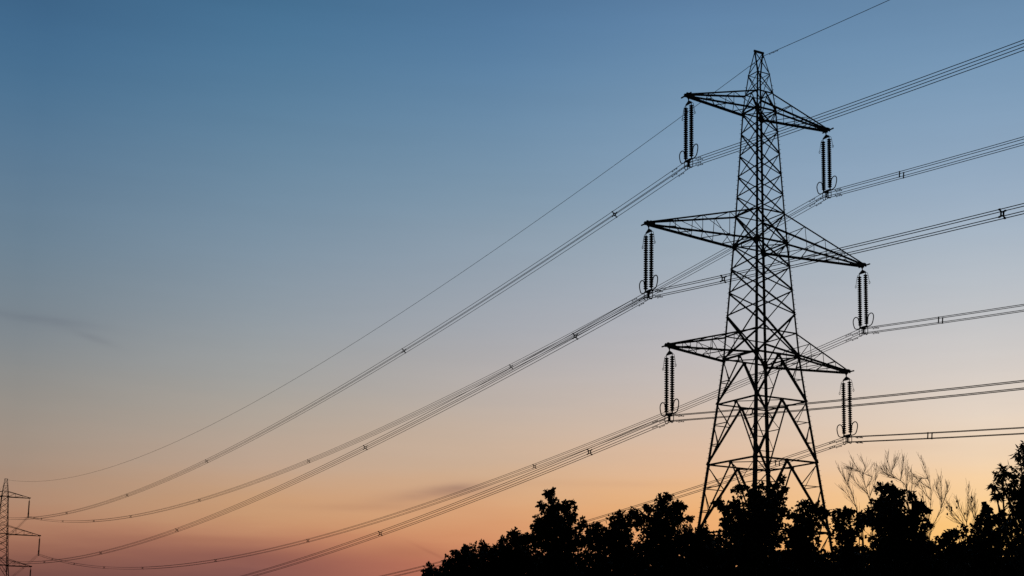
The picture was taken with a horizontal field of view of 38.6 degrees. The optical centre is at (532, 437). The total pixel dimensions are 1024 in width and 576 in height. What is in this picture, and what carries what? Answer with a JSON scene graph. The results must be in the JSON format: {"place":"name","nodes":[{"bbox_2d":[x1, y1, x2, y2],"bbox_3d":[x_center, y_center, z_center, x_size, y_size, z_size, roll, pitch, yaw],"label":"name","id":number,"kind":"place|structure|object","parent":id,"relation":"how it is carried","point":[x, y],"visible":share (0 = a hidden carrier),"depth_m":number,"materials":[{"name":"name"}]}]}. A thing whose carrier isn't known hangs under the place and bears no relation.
{"place":"outdoors","nodes":[
{"label":"outdoors","id":0,"kind":"place"},
{"bbox_2d":[0,0,1023,575],"label":"sky","id":1,"kind":"structure","parent":0,"point":[204,204],"materials":[{"name":"blue"}]},
{"bbox_3d":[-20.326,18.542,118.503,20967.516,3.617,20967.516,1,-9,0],"label":"ground","id":2,"kind":"structure","parent":0,"visible":0},
{"bbox_2d":[0,479,40,575],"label":"transmission pylon","id":3,"kind":"object","parent":2,"relation":"on","point":[7,565],"visible":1,"depth_m":422.67,"materials":[{"name":"metal"}]},
{"bbox_2d":[420,561,441,575],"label":"sycamore tree","id":4,"kind":"object","parent":2,"relation":"on","point":[429,570],"visible":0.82,"depth_m":55.43,"materials":[{"name":"black plant"}]},
{"bbox_2d":[438,541,480,575],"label":"sycamore tree","id":5,"kind":"object","parent":2,"relation":"on","point":[458,563],"visible":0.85,"depth_m":54.61,"materials":[{"name":"black plant"}]},
{"bbox_2d":[470,539,509,575],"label":"sycamore tree","id":6,"kind":"object","parent":2,"relation":"on","point":[491,558],"visible":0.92,"depth_m":53.53,"materials":[{"name":"black plant"}]},
{"bbox_2d":[496,526,538,575],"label":"sycamore tree","id":7,"kind":"object","parent":2,"relation":"on","point":[513,550],"visible":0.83,"depth_m":53.56,"materials":[{"name":"black plant"}]},
{"bbox_2d":[519,487,587,575],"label":"sycamore tree","id":8,"kind":"object","parent":2,"relation":"on","point":[556,538],"visible":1,"depth_m":49.97,"materials":[{"name":"black plant"}]},
{"bbox_2d":[580,506,642,575],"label":"sycamore tree","id":9,"kind":"object","parent":2,"relation":"on","point":[615,539],"visible":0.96,"depth_m":52.00,"materials":[{"name":"black plant"}]},
{"bbox_2d":[633,492,694,575],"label":"sycamore tree","id":10,"kind":"object","parent":2,"relation":"on","point":[659,530],"visible":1,"depth_m":49.36,"materials":[{"name":"black plant"}]},
{"bbox_2d":[677,521,726,575],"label":"sycamore tree","id":11,"kind":"object","parent":2,"relation":"on","point":[704,546],"visible":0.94,"depth_m":49.44,"materials":[{"name":"black plant"}]},
{"bbox_2d":[431,543,1023,575],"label":"hedge","id":12,"kind":"object","parent":2,"relation":"on","point":[590,564],"visible":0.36,"depth_m":53.68,"materials":[{"name":"black plant"}]},
{"bbox_2d":[710,472,790,575],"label":"sycamore tree","id":13,"kind":"object","parent":2,"relation":"on","point":[751,533],"visible":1,"depth_m":46.44,"materials":[{"name":"black plant"}]},
{"bbox_2d":[641,50,869,550],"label":"transmission pylon","id":14,"kind":"object","parent":2,"relation":"on","point":[756,350],"visible":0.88,"depth_m":113.15,"materials":[{"name":"metal"}]},
{"bbox_2d":[2,0,888,486],"bbox_3d":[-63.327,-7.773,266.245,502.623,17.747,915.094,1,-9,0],"label":"earth wire","id":15,"kind":"object","parent":14,"relation":"attached to","point":[522,230],"visible":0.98,"depth_m":144.74,"materials":[{"name":"metal"}]},
{"bbox_2d":[639,226,657,300],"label":"insulator set","id":16,"kind":"object","parent":14,"relation":"hanging from","point":[651,245],"visible":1,"depth_m":108.28,"materials":[{"name":"brown ceramic"}]},
{"bbox_2d":[1,203,1023,563],"bbox_3d":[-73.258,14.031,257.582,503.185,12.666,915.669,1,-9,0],"label":"conductor bundle","id":17,"kind":"object","parent":16,"relation":"hanging from","point":[1003,215],"visible":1,"depth_m":106.94,"materials":[{"name":"metal"}]},
{"bbox_2d":[660,348,678,423],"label":"insulator set","id":18,"kind":"object","parent":14,"relation":"hanging from","point":[666,395],"visible":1,"depth_m":107.78,"materials":[{"name":"brown ceramic"}]},
{"bbox_2d":[242,380,1023,575],"bbox_3d":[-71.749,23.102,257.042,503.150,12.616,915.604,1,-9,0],"label":"conductor bundle","id":19,"kind":"object","parent":18,"relation":"hanging from","point":[683,420],"visible":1,"depth_m":103.18,"materials":[{"name":"metal"}]},
{"bbox_2d":[679,98,697,169],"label":"insulator set","id":20,"kind":"object","parent":14,"relation":"hanging from","point":[691,125],"visible":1,"depth_m":111.69,"materials":[{"name":"brown ceramic"}]},
{"bbox_2d":[4,40,1023,519],"bbox_3d":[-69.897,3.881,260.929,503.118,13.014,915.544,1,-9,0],"label":"conductor bundle","id":21,"kind":"object","parent":20,"relation":"hanging from","point":[698,162],"visible":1,"depth_m":115.22,"materials":[{"name":"metal"}]},
{"bbox_2d":[816,132,836,200],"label":"insulator set","id":22,"kind":"object","parent":14,"relation":"hanging from","point":[823,170],"visible":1,"depth_m":118.28,"materials":[{"name":"brown ceramic"}]},
{"bbox_2d":[1,136,1023,541],"bbox_3d":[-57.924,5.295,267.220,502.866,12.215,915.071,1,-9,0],"label":"conductor bundle","id":23,"kind":"object","parent":22,"relation":"hanging from","point":[617,310],"visible":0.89,"depth_m":138.06,"materials":[{"name":"metal"}]},
{"bbox_2d":[837,374,857,444],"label":"insulator set","id":24,"kind":"object","parent":14,"relation":"hanging from","point":[843,390],"visible":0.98,"depth_m":115.99,"materials":[{"name":"brown ceramic"}]},
{"bbox_2d":[382,427,1023,575],"bbox_3d":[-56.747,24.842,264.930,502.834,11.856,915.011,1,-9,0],"label":"conductor bundle","id":25,"kind":"object","parent":24,"relation":"hanging from","point":[927,433],"visible":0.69,"depth_m":116.04,"materials":[{"name":"metal"}]},
{"bbox_2d":[853,268,873,336],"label":"insulator set","id":26,"kind":"object","parent":14,"relation":"hanging from","point":[866,316],"visible":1,"depth_m":118.32,"materials":[{"name":"brown ceramic"}]},
{"bbox_2d":[13,304,1023,574],"bbox_3d":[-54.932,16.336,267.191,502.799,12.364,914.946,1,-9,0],"label":"conductor bundle","id":27,"kind":"object","parent":26,"relation":"hanging from","point":[625,428],"visible":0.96,"depth_m":146.17,"materials":[{"name":"metal"}]},
{"bbox_2d":[780,499,831,575],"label":"sycamore tree","id":28,"kind":"object","parent":2,"relation":"on","point":[801,531],"visible":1,"depth_m":47.06,"materials":[{"name":"black plant"}]},
{"bbox_2d":[826,505,867,575],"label":"sycamore tree","id":29,"kind":"object","parent":2,"relation":"on","point":[846,538],"visible":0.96,"depth_m":47.94,"materials":[{"name":"black plant"}]},
{"bbox_2d":[836,453,877,575],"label":"bare sapling","id":30,"kind":"object","parent":2,"relation":"on","point":[850,468],"visible":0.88,"depth_m":52.27,"materials":[{"name":"brown plant"}]},
{"bbox_2d":[873,451,916,566],"bbox_3d":[12.783,5.229,51.229,1.534,9.853,0.491,-2,-10,18],"label":"bare sapling","id":31,"kind":"object","parent":2,"relation":"on","point":[892,467],"visible":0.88,"depth_m":51.88,"materials":[{"name":"brown plant"}]},
{"bbox_2d":[857,480,935,575],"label":"sycamore tree","id":32,"kind":"object","parent":2,"relation":"on","point":[899,534],"visible":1,"depth_m":44.42,"materials":[{"name":"black plant"}]},
{"bbox_2d":[909,455,949,575],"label":"bare sapling","id":33,"kind":"object","parent":2,"relation":"on","point":[930,487],"visible":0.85,"depth_m":51.08,"materials":[{"name":"brown plant"}]},
{"bbox_2d":[926,523,984,575],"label":"sycamore tree","id":34,"kind":"object","parent":2,"relation":"on","point":[954,549],"visible":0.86,"depth_m":45.01,"materials":[{"name":"black plant"}]},
{"bbox_2d":[944,482,975,575],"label":"bare sapling","id":35,"kind":"object","parent":2,"relation":"on","point":[961,509],"visible":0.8,"depth_m":49.41,"materials":[{"name":"brown twig bark"}]},
{"bbox_2d":[968,497,978,575],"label":"bare sapling","id":36,"kind":"object","parent":2,"relation":"on","point":[972,509],"visible":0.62,"depth_m":47.51,"materials":[{"name":"brown plant"}]},
{"bbox_2d":[963,501,1012,575],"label":"sycamore tree","id":37,"kind":"object","parent":2,"relation":"on","point":[988,537],"visible":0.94,"depth_m":42.08,"materials":[{"name":"black plant"}]},
{"bbox_2d":[986,440,1023,575],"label":"ash tree","id":38,"kind":"object","parent":2,"relation":"on","point":[1016,500],"visible":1,"depth_m":31.31,"materials":[{"name":"black plant"}]}
]}

